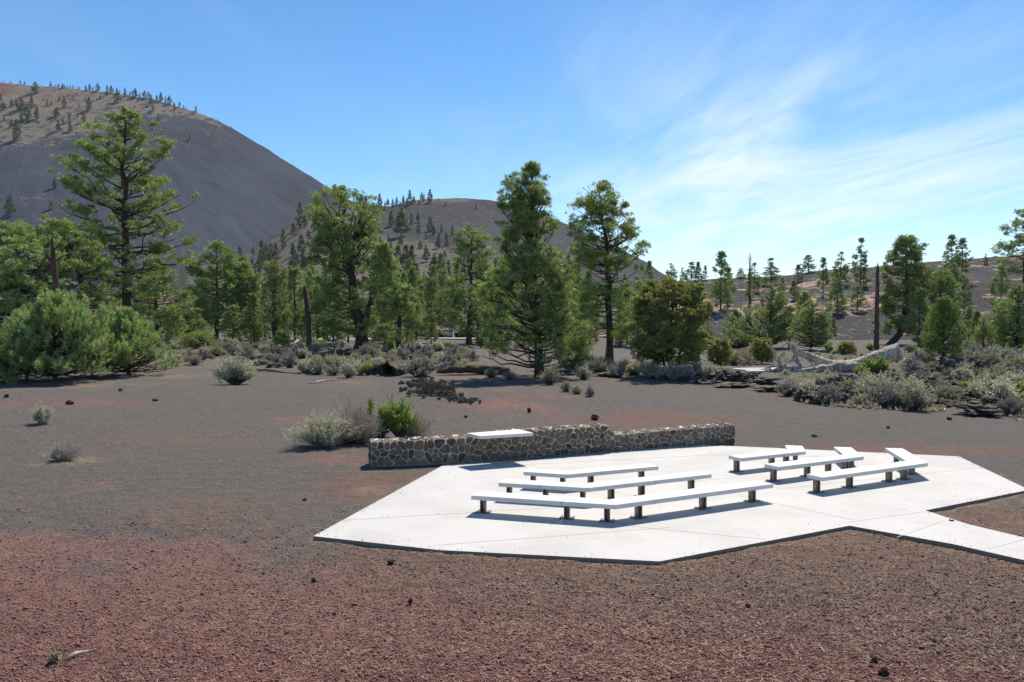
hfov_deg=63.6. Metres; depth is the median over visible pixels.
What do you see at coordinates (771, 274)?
pine
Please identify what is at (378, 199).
pine
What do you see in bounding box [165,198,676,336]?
hill
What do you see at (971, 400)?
lava outcrop
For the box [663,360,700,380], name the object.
sagebrush
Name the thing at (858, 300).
pine
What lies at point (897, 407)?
lava outcrop
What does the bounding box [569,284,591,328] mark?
belt pine
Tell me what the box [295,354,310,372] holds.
sagebrush
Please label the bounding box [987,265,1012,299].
pine
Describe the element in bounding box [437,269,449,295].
pine
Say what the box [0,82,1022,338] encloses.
hillside scrub
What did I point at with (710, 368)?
sagebrush
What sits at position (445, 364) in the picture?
sagebrush
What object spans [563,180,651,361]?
open pine
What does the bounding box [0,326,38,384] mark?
young pine
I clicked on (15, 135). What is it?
pine
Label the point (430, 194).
pine
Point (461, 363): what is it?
sagebrush
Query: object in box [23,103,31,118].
pine
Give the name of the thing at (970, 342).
sagebrush
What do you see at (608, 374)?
lava outcrop
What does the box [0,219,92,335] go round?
broad pine
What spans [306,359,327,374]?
sagebrush
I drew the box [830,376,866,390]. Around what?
sagebrush
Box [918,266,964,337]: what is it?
ponderosa pine
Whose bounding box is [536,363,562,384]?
sagebrush
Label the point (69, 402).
stone
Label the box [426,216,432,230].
pine
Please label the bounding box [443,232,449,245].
pine
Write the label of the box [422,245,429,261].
pine
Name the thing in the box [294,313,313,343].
belt pine
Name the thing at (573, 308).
belt pine
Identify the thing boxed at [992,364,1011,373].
sagebrush
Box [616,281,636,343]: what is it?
belt pine
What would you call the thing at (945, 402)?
lava outcrop
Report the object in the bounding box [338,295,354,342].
belt pine
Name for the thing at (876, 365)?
green shrub
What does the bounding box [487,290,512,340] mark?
belt pine
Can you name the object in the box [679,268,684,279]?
pine
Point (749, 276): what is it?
dead topped pine
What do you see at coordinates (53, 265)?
snag
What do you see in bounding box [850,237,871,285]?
pine
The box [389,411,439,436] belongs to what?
twiggy bush
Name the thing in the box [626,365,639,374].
green shrub
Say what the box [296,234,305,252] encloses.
pine
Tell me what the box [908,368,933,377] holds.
lava outcrop
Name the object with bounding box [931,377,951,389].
sagebrush
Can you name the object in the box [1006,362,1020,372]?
sagebrush
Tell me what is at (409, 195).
pine
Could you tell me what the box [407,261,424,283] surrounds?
pine
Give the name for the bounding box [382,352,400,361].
sagebrush
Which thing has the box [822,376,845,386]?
lava outcrop
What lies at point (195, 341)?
shrub
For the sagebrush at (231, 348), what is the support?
on the ground at (228, 447)
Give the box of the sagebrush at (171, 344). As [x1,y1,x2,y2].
[168,339,178,348]
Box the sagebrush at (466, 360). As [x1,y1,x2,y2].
[460,357,470,363]
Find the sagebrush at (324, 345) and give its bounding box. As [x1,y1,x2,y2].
[317,343,329,350]
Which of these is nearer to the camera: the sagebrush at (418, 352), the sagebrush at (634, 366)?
the sagebrush at (634, 366)
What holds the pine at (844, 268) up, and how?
on the cinder slope at (978, 288)
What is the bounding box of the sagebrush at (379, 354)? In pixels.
[376,350,385,356]
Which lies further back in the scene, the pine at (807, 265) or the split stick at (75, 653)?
the pine at (807, 265)
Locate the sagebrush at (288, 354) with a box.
[281,350,296,358]
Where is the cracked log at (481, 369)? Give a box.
[437,364,509,374]
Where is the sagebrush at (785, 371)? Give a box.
[782,368,790,374]
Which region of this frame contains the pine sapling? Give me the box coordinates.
[366,398,374,419]
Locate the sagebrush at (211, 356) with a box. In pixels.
[206,354,216,359]
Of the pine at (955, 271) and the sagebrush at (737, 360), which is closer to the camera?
the sagebrush at (737, 360)
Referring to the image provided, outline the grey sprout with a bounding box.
[46,647,61,663]
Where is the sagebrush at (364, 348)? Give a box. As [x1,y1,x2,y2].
[352,342,377,355]
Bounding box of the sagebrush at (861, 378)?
[854,369,879,389]
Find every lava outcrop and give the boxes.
[254,360,269,364]
[265,362,283,367]
[317,347,352,357]
[366,364,379,374]
[445,331,478,336]
[556,370,574,375]
[595,372,622,376]
[689,379,722,384]
[702,372,726,379]
[710,382,757,386]
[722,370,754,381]
[729,338,750,347]
[745,376,781,383]
[751,386,777,391]
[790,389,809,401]
[804,386,821,403]
[812,378,833,390]
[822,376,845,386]
[835,391,850,402]
[836,372,860,383]
[836,404,869,407]
[840,386,865,397]
[870,374,894,381]
[876,401,906,408]
[880,372,900,378]
[904,371,916,376]
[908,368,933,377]
[908,379,935,390]
[925,395,953,406]
[928,376,957,380]
[930,356,970,376]
[942,380,970,389]
[944,396,981,403]
[948,356,995,370]
[950,403,1004,415]
[951,377,975,381]
[957,388,975,396]
[981,398,994,404]
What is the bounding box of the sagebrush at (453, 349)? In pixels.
[444,344,461,355]
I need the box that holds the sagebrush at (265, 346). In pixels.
[256,340,269,352]
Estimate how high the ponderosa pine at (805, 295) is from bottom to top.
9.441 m
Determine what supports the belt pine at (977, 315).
on the ground at (228, 447)
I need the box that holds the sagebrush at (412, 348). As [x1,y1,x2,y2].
[405,340,417,353]
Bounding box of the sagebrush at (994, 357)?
[984,351,1004,364]
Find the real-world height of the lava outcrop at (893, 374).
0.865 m
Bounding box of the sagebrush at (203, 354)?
[196,347,208,359]
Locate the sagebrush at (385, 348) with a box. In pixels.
[380,345,389,353]
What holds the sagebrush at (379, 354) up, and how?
on the ground at (228, 447)
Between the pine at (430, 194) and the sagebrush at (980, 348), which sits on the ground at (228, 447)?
the sagebrush at (980, 348)
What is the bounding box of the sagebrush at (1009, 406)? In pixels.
[992,392,1023,414]
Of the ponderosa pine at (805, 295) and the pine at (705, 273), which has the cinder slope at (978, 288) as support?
the pine at (705, 273)
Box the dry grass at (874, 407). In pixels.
[156,335,1023,419]
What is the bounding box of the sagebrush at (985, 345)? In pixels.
[977,341,992,348]
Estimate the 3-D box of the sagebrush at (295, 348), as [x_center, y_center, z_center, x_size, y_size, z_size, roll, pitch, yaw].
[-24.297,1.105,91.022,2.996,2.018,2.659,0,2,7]
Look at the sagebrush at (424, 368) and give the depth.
64.10 m
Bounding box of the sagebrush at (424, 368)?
[398,354,438,376]
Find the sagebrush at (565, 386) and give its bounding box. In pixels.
[558,380,571,391]
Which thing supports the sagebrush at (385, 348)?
on the ground at (228, 447)
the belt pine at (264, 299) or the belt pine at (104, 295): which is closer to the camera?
the belt pine at (104, 295)
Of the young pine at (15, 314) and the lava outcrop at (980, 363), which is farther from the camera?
the lava outcrop at (980, 363)
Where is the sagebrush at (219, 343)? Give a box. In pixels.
[213,339,221,346]
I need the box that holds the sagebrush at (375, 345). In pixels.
[370,341,380,349]
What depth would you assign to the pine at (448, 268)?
327.34 m
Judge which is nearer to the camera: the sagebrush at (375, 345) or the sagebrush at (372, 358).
the sagebrush at (372, 358)
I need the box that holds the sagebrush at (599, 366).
[582,356,609,373]
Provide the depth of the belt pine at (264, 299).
152.51 m
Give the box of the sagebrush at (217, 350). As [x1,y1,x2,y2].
[206,344,229,355]
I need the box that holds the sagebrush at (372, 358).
[364,352,377,362]
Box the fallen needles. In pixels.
[3,462,1023,681]
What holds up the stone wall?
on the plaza
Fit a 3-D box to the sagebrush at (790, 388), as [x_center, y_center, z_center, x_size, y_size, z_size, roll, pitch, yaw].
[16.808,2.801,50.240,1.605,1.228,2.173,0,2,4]
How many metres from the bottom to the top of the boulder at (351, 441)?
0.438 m
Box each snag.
[28,233,70,340]
[303,285,319,350]
[871,263,881,349]
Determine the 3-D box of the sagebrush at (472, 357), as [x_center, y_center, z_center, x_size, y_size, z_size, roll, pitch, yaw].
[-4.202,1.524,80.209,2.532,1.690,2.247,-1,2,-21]
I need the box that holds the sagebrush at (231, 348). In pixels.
[222,342,241,354]
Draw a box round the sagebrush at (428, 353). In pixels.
[420,347,434,358]
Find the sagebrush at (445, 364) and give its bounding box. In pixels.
[438,360,450,368]
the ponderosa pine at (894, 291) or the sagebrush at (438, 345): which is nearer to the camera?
the sagebrush at (438, 345)
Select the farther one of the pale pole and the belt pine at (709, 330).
the belt pine at (709, 330)
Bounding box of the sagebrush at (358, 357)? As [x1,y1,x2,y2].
[343,354,366,363]
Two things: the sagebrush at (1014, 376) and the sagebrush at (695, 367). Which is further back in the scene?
the sagebrush at (695, 367)
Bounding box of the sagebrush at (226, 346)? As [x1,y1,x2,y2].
[221,341,229,349]
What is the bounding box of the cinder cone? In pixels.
[0,83,351,297]
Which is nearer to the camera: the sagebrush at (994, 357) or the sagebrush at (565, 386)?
the sagebrush at (565, 386)
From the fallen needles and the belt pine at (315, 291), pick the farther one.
the belt pine at (315, 291)
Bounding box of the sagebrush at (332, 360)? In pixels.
[326,349,341,367]
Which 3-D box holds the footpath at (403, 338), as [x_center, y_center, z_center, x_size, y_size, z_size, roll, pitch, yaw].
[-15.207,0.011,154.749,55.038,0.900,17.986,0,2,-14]
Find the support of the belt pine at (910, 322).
on the ground at (228, 447)
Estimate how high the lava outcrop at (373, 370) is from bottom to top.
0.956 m
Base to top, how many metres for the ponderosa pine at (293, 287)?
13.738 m
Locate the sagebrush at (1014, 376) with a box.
[996,371,1023,388]
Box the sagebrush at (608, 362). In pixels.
[603,358,617,369]
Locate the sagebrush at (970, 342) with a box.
[963,339,977,348]
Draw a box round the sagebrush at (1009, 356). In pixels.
[1003,350,1023,361]
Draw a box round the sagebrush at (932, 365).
[924,361,937,372]
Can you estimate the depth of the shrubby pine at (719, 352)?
73.00 m
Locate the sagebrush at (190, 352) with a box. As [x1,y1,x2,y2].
[184,348,194,355]
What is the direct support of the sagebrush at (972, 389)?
on the ground at (228, 447)
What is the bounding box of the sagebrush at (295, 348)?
[279,342,299,358]
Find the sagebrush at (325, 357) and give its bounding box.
[321,353,334,364]
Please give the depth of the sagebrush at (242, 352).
90.20 m
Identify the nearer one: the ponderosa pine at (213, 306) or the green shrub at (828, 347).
the green shrub at (828, 347)
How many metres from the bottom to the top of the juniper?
8.076 m
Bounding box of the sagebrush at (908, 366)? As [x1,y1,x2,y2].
[899,357,932,372]
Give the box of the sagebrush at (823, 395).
[808,381,843,404]
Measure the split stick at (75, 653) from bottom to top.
0.078 m
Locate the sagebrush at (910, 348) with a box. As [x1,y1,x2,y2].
[902,344,916,351]
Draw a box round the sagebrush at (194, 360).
[185,353,205,364]
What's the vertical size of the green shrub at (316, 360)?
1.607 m
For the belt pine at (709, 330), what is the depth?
118.26 m
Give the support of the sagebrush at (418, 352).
on the ground at (228, 447)
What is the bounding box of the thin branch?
[297,380,343,383]
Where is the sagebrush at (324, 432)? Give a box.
[280,406,373,446]
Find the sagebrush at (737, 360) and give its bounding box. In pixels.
[726,351,751,365]
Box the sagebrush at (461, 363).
[454,359,465,365]
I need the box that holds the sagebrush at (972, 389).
[965,372,997,399]
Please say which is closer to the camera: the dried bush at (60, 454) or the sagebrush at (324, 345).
the dried bush at (60, 454)
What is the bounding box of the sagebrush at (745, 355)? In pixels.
[740,349,755,364]
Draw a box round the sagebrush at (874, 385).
[860,370,898,392]
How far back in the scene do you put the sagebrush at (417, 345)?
111.16 m
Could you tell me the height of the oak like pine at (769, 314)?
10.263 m
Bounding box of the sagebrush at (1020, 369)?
[1012,364,1023,377]
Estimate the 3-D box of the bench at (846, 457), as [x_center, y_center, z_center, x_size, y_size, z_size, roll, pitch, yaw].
[9.823,3.893,25.903,5.125,0.470,1.522,-2,3,-44]
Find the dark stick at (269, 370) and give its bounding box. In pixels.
[254,369,297,373]
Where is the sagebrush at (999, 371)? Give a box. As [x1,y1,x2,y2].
[974,362,1006,377]
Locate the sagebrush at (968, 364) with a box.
[960,357,973,367]
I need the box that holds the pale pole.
[795,346,820,350]
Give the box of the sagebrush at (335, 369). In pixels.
[322,364,339,375]
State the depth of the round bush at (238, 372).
57.66 m
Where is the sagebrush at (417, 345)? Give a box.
[410,340,424,349]
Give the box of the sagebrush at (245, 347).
[237,344,255,353]
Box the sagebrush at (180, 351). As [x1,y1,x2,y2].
[173,346,186,354]
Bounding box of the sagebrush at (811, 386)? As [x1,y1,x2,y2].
[797,380,818,390]
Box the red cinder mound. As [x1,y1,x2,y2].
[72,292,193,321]
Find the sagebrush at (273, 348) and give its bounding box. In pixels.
[263,341,283,353]
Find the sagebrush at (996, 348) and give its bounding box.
[983,344,1000,355]
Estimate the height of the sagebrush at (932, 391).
1.655 m
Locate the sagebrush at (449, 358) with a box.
[433,351,459,365]
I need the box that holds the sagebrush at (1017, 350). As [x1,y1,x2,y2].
[1011,346,1023,354]
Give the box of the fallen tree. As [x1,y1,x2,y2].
[760,338,901,372]
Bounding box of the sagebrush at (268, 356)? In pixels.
[262,352,277,359]
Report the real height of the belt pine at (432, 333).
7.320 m
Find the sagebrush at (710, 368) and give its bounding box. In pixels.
[697,360,721,378]
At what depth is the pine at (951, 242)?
225.77 m
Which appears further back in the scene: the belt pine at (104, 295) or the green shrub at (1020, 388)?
the belt pine at (104, 295)
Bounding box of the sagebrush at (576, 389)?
[569,384,584,393]
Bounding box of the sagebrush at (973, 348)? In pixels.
[963,344,978,353]
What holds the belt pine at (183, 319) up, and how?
on the ground at (228, 447)
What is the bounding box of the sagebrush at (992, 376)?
[973,368,1003,381]
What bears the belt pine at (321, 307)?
on the ground at (228, 447)
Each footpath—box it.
[288,337,559,342]
[733,367,782,371]
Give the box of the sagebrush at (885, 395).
[861,379,912,406]
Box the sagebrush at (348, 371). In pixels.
[339,361,357,377]
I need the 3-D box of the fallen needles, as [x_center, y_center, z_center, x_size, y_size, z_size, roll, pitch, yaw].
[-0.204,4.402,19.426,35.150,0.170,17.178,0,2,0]
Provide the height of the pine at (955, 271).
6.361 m
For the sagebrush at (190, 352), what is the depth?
96.36 m
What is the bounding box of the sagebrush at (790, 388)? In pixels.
[773,378,805,395]
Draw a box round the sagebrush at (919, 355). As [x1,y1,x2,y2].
[909,349,927,361]
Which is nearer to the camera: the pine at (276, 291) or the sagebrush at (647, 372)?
the sagebrush at (647, 372)
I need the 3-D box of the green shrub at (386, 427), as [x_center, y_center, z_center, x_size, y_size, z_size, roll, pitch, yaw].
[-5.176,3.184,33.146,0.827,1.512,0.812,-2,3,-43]
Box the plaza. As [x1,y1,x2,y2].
[313,445,1023,564]
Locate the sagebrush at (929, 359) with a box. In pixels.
[922,355,937,364]
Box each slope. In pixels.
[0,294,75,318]
[562,255,1023,339]
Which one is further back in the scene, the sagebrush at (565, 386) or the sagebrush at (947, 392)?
the sagebrush at (565, 386)
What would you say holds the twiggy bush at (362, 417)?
on the ground at (228, 447)
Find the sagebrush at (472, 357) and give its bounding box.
[462,348,480,362]
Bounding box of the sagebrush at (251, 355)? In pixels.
[244,348,257,358]
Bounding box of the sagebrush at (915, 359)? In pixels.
[907,355,924,362]
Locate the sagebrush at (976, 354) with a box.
[966,349,991,360]
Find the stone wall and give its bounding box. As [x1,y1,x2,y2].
[368,423,734,466]
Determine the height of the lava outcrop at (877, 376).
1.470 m
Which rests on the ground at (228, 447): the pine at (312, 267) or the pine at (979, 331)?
the pine at (979, 331)
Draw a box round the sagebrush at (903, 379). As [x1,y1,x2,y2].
[901,373,927,388]
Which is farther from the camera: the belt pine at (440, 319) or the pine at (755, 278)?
the pine at (755, 278)
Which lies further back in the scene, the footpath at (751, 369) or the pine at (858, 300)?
the pine at (858, 300)
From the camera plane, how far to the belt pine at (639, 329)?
121.02 m
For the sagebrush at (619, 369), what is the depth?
63.56 m
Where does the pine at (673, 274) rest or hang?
on the cinder slope at (978, 288)
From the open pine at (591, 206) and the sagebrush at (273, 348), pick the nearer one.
the open pine at (591, 206)
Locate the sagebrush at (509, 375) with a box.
[500,369,516,379]
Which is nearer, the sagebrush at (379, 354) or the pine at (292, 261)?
the sagebrush at (379, 354)
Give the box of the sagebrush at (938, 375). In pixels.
[924,370,945,379]
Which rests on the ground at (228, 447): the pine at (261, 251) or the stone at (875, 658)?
the stone at (875, 658)
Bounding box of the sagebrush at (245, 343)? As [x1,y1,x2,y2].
[236,341,253,348]
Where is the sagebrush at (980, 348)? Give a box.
[974,344,995,355]
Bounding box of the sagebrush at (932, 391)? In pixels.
[889,374,939,395]
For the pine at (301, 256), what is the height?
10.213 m
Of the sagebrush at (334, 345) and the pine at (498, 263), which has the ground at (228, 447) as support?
the sagebrush at (334, 345)
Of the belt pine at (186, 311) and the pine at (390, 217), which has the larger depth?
the pine at (390, 217)
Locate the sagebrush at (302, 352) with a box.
[295,346,316,358]
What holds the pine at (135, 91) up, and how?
on the cinder cone
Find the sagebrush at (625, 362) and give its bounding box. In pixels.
[618,358,635,367]
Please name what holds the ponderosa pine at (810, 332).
on the ground at (228, 447)
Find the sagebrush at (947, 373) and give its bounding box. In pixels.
[941,366,956,376]
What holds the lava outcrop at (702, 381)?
on the ground at (228, 447)
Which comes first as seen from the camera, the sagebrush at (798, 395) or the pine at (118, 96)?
the sagebrush at (798, 395)
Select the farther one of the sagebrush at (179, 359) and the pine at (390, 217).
the pine at (390, 217)
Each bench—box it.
[471,480,772,522]
[499,471,711,499]
[523,463,657,482]
[729,445,805,472]
[765,447,863,481]
[807,448,927,493]
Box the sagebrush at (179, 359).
[170,352,184,364]
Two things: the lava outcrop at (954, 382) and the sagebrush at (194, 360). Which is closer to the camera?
the lava outcrop at (954, 382)
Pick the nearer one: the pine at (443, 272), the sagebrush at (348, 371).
the sagebrush at (348, 371)
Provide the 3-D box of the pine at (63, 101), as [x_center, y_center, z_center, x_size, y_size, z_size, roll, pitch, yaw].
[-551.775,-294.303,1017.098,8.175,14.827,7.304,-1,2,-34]
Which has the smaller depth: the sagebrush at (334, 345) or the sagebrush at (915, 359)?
the sagebrush at (915, 359)
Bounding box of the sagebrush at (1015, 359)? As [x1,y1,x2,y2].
[1002,353,1023,367]
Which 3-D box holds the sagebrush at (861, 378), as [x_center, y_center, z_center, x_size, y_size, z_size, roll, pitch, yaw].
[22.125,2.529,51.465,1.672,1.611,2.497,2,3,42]
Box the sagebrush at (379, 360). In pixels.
[366,355,387,364]
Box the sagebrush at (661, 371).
[651,359,678,379]
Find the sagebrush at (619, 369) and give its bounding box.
[606,360,629,377]
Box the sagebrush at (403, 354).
[392,345,415,360]
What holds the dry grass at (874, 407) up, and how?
on the ground at (228, 447)
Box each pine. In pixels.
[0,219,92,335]
[0,288,112,380]
[0,308,51,379]
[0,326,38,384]
[2,195,17,215]
[11,119,21,140]
[15,96,24,109]
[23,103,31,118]
[29,95,34,106]
[30,213,122,359]
[31,81,40,93]
[33,106,39,118]
[46,102,201,308]
[52,178,57,187]
[53,107,60,116]
[55,120,61,129]
[61,97,67,107]
[63,324,131,377]
[67,122,72,131]
[85,97,91,109]
[89,281,114,330]
[94,305,181,374]
[112,90,121,101]
[131,88,137,96]
[131,265,198,339]
[132,274,159,340]
[158,286,186,323]
[162,301,189,338]
[166,95,172,103]
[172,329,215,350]
[173,298,194,338]
[178,287,196,331]
[181,239,244,337]
[186,308,212,338]
[189,270,214,331]
[217,304,249,338]
[220,255,263,339]
[241,292,267,342]
[251,278,266,338]
[253,257,263,272]
[256,259,292,340]
[257,240,265,267]
[258,287,271,337]
[262,242,269,261]
[264,251,272,268]
[267,272,282,314]
[269,242,281,259]
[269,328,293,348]
[276,269,293,334]
[279,228,287,248]
[283,265,306,340]
[288,251,302,272]
[289,222,296,235]
[290,242,294,255]
[294,202,303,225]
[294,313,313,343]
[295,265,319,296]
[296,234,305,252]
[296,292,311,338]
[299,248,306,267]
[300,254,308,267]
[302,216,308,226]
[303,184,394,350]
[303,267,318,333]
[303,280,328,340]
[316,262,332,340]
[319,301,348,341]
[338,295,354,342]
[365,241,425,348]
[367,289,388,341]
[370,308,395,342]
[377,194,382,206]
[388,211,394,226]
[392,207,411,235]
[393,244,401,262]
[399,244,410,270]
[400,272,408,282]
[402,258,411,279]
[402,265,423,334]
[403,297,429,340]
[405,244,416,269]
[406,190,412,203]
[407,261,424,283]
[412,270,426,299]
[416,221,420,232]
[417,291,428,337]
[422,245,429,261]
[422,276,442,332]
[422,300,438,342]
[426,189,432,201]
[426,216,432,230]
[426,276,444,334]
[427,253,439,275]
[429,265,438,277]
[430,225,436,234]
[435,233,440,247]
[435,253,447,275]
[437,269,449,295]
[437,290,445,317]
[439,275,466,336]
[442,340,453,348]
[443,223,501,344]
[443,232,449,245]
[446,260,451,277]
[451,267,466,290]
[459,304,490,343]
[460,259,465,276]
[466,159,594,376]
[472,250,493,322]
[475,295,503,339]
[475,336,486,347]
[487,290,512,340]
[493,274,519,335]
[496,256,508,268]
[506,281,524,313]
[516,281,530,320]
[554,264,579,341]
[554,323,592,372]
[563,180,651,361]
[565,254,572,266]
[569,263,582,290]
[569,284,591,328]
[575,301,597,343]
[580,269,600,343]
[613,308,634,346]
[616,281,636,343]
[629,302,645,336]
[643,260,654,282]
[665,263,677,279]
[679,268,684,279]
[683,261,696,281]
[693,261,703,284]
[701,317,717,340]
[702,265,708,279]
[705,333,734,367]
[708,251,734,310]
[720,280,795,346]
[722,267,736,307]
[727,308,740,340]
[734,268,746,277]
[737,308,755,346]
[744,253,756,306]
[746,263,761,291]
[749,336,774,362]
[761,258,781,283]
[778,277,786,292]
[780,306,801,347]
[786,299,833,349]
[788,280,801,299]
[792,264,803,281]
[794,289,817,340]
[799,255,817,272]
[815,257,830,297]
[824,272,849,311]
[829,251,850,284]
[829,318,837,333]
[834,339,857,354]
[849,285,868,309]
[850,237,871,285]
[871,234,943,344]
[902,287,930,345]
[915,313,938,346]
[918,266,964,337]
[918,295,971,357]
[941,234,961,274]
[946,263,968,286]
[952,237,974,275]
[956,275,973,313]
[959,308,977,338]
[964,310,982,346]
[970,316,994,347]
[982,254,988,264]
[984,283,1023,349]
[984,301,1002,347]
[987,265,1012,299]
[990,209,1023,286]
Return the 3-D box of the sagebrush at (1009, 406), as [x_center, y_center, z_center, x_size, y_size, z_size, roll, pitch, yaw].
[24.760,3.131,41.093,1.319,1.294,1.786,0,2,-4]
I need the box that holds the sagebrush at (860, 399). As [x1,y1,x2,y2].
[847,388,869,404]
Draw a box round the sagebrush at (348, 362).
[338,353,364,366]
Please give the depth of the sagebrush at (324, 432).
30.79 m
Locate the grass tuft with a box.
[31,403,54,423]
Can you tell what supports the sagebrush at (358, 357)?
on the ground at (228, 447)
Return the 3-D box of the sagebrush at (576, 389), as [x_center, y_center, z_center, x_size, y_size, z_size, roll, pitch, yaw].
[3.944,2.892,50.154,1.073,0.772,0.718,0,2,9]
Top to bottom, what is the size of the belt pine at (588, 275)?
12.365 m
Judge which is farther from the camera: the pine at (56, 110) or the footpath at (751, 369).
the pine at (56, 110)
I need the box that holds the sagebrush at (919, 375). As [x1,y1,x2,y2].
[912,370,929,379]
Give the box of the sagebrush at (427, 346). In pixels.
[420,342,433,353]
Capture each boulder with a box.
[340,436,356,443]
[367,433,382,439]
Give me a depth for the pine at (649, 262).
260.95 m
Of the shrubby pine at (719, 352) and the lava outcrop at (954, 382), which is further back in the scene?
the shrubby pine at (719, 352)
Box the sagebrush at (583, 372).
[573,360,594,378]
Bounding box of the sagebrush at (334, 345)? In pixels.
[331,340,344,347]
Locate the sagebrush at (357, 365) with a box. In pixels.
[353,357,364,374]
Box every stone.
[65,400,73,403]
[591,414,598,419]
[871,656,879,661]
[877,666,888,675]
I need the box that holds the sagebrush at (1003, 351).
[995,345,1018,357]
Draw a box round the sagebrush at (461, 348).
[458,345,470,353]
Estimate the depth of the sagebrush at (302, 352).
90.56 m
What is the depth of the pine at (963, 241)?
217.43 m
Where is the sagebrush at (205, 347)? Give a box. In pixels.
[197,342,210,353]
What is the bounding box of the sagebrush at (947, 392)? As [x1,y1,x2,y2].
[929,380,969,400]
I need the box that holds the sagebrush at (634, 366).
[627,360,645,374]
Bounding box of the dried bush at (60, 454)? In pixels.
[42,441,87,460]
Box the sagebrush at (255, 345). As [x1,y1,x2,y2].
[252,340,261,348]
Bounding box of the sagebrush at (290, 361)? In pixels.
[279,351,301,366]
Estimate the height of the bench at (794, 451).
0.470 m
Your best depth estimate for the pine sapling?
33.69 m
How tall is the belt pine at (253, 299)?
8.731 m
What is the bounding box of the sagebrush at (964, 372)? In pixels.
[950,364,978,379]
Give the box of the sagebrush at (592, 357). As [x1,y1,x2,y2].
[579,353,598,365]
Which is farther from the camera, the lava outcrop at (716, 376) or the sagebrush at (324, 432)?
the lava outcrop at (716, 376)
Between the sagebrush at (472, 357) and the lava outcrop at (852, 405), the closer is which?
the lava outcrop at (852, 405)
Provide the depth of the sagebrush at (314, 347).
103.65 m
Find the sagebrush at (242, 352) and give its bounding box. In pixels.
[235,349,246,356]
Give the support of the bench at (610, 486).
on the plaza
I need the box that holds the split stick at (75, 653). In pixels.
[64,648,95,660]
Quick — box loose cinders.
[0,506,1023,681]
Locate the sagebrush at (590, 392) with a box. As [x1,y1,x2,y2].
[585,384,595,396]
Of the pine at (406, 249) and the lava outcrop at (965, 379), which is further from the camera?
the pine at (406, 249)
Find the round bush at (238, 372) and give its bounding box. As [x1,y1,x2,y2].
[208,349,260,384]
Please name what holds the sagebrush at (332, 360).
on the ground at (228, 447)
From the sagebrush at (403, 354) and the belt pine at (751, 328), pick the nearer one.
the sagebrush at (403, 354)
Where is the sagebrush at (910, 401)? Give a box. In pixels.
[893,380,941,409]
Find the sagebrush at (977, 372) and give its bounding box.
[971,367,980,376]
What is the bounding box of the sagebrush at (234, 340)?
[227,338,237,343]
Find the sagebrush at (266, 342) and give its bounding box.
[259,339,271,345]
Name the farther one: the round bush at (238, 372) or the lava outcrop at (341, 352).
the lava outcrop at (341, 352)
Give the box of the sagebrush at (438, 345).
[430,341,448,351]
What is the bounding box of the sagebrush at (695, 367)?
[685,360,703,376]
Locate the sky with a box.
[0,0,1023,280]
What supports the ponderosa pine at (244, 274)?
on the ground at (228, 447)
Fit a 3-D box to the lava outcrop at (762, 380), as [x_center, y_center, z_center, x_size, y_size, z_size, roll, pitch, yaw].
[17.886,2.823,58.505,2.658,0.619,2.544,1,2,28]
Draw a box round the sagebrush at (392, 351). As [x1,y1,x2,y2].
[388,348,397,354]
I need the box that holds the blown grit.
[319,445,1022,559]
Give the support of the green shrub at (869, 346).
on the ground at (228, 447)
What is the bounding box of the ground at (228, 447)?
[0,335,1023,681]
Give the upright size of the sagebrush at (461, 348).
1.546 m
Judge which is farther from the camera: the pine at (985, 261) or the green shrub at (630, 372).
the pine at (985, 261)
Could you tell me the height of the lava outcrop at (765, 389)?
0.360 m
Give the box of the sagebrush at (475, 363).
[469,358,482,365]
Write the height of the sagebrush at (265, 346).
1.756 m
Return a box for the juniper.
[620,275,715,366]
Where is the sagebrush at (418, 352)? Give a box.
[414,349,423,356]
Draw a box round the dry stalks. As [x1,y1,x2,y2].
[338,390,355,419]
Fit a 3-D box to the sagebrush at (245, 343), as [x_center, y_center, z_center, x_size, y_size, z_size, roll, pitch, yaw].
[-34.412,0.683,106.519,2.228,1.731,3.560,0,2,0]
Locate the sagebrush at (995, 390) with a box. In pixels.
[974,374,1023,405]
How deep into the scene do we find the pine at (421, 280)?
235.83 m
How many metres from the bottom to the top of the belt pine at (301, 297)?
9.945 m
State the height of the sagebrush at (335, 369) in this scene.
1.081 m
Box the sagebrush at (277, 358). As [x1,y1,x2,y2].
[270,353,281,362]
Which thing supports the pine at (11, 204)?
on the cinder cone
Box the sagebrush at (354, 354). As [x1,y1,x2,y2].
[346,352,365,359]
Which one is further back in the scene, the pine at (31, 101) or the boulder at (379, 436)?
the pine at (31, 101)
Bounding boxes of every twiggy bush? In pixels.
[341,400,390,442]
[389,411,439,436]
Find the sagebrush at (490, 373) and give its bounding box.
[484,367,498,377]
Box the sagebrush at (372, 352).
[363,347,380,357]
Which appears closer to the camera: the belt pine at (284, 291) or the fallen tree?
the fallen tree
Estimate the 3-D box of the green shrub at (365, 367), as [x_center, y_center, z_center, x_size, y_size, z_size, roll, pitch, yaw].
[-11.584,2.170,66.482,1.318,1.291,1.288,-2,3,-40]
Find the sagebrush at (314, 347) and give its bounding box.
[306,341,318,352]
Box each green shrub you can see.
[309,354,325,364]
[317,339,327,346]
[361,361,372,374]
[374,401,391,437]
[381,339,395,349]
[382,390,422,437]
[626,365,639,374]
[824,342,833,352]
[853,364,868,375]
[859,353,894,374]
[865,342,873,350]
[1014,376,1023,397]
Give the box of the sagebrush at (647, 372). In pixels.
[636,360,660,378]
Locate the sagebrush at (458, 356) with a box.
[450,349,464,360]

